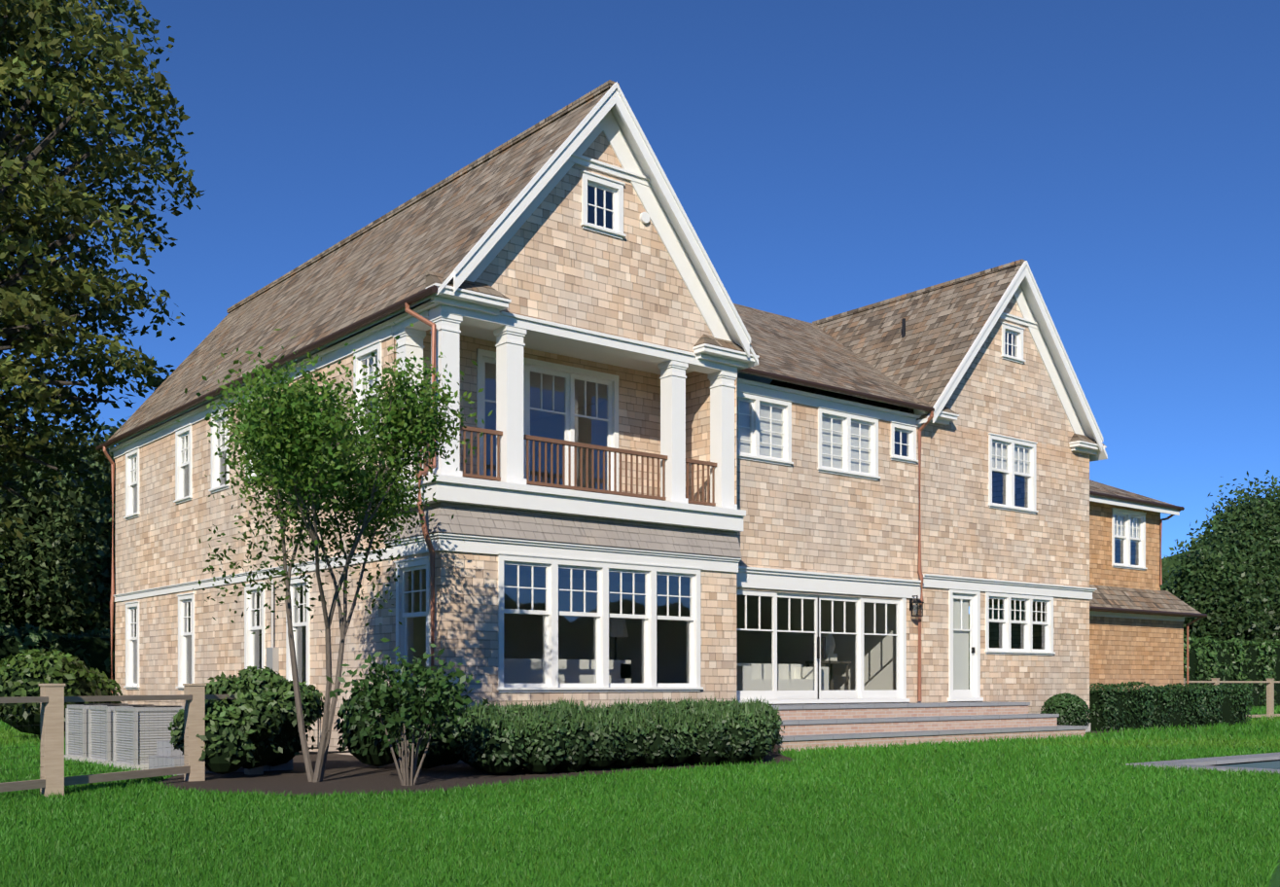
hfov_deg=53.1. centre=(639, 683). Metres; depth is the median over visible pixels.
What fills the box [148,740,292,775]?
side stoop
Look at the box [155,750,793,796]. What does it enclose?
planting bed
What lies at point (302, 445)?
young tree
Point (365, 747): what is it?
shrub
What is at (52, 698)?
fence
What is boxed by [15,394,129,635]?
tree
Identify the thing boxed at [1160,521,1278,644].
tree
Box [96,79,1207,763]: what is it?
house
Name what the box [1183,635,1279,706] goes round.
hedge
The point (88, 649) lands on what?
hedge
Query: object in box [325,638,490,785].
leggy shrub
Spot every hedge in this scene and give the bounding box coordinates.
[0,622,114,721]
[443,699,784,774]
[1089,680,1253,731]
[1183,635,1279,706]
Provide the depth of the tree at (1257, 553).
65.89 m
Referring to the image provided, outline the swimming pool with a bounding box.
[1125,752,1279,774]
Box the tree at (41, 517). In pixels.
[0,386,118,638]
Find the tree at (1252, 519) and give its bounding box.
[1188,476,1279,640]
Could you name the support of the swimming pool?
on the lawn ground at (1274, 880)
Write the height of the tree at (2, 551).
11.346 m
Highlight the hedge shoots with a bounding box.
[459,695,780,737]
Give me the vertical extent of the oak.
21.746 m
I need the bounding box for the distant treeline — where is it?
[968,551,1186,689]
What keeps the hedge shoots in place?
on the hedge at (569, 751)
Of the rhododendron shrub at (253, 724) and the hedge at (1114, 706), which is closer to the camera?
the rhododendron shrub at (253, 724)
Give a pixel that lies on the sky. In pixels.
(826, 159)
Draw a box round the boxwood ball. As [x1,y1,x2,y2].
[1039,692,1091,726]
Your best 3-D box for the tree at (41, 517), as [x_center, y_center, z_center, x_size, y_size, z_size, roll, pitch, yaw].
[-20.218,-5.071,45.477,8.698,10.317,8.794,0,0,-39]
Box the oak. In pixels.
[0,0,204,574]
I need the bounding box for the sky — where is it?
[0,0,1279,613]
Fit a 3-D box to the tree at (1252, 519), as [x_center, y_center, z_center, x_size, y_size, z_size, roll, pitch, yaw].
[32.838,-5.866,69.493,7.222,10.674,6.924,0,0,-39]
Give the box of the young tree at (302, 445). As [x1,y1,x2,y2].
[176,321,492,782]
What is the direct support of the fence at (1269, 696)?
on the lawn ground at (1274, 880)
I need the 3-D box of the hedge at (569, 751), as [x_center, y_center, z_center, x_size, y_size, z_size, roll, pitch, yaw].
[0.051,0.665,17.352,6.262,0.908,2.326,0,0,-39]
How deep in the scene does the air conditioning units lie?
16.95 m
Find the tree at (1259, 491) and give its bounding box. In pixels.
[1182,469,1279,554]
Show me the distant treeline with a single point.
(1172, 561)
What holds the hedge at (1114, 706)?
on the planting bed at (1131, 730)
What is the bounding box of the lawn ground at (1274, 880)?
[0,706,1279,886]
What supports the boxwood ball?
on the planting bed at (1131, 730)
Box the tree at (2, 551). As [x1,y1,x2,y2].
[0,452,43,627]
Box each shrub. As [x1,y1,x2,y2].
[0,648,122,735]
[167,665,324,774]
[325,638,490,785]
[333,676,469,769]
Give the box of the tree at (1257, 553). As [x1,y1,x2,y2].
[1163,504,1279,642]
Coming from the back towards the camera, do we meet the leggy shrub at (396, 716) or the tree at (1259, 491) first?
the tree at (1259, 491)
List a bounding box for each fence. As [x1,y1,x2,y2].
[0,683,263,797]
[1183,677,1279,719]
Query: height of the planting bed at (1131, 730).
0.001 m
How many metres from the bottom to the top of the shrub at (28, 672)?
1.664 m
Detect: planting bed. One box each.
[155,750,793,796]
[1085,724,1250,736]

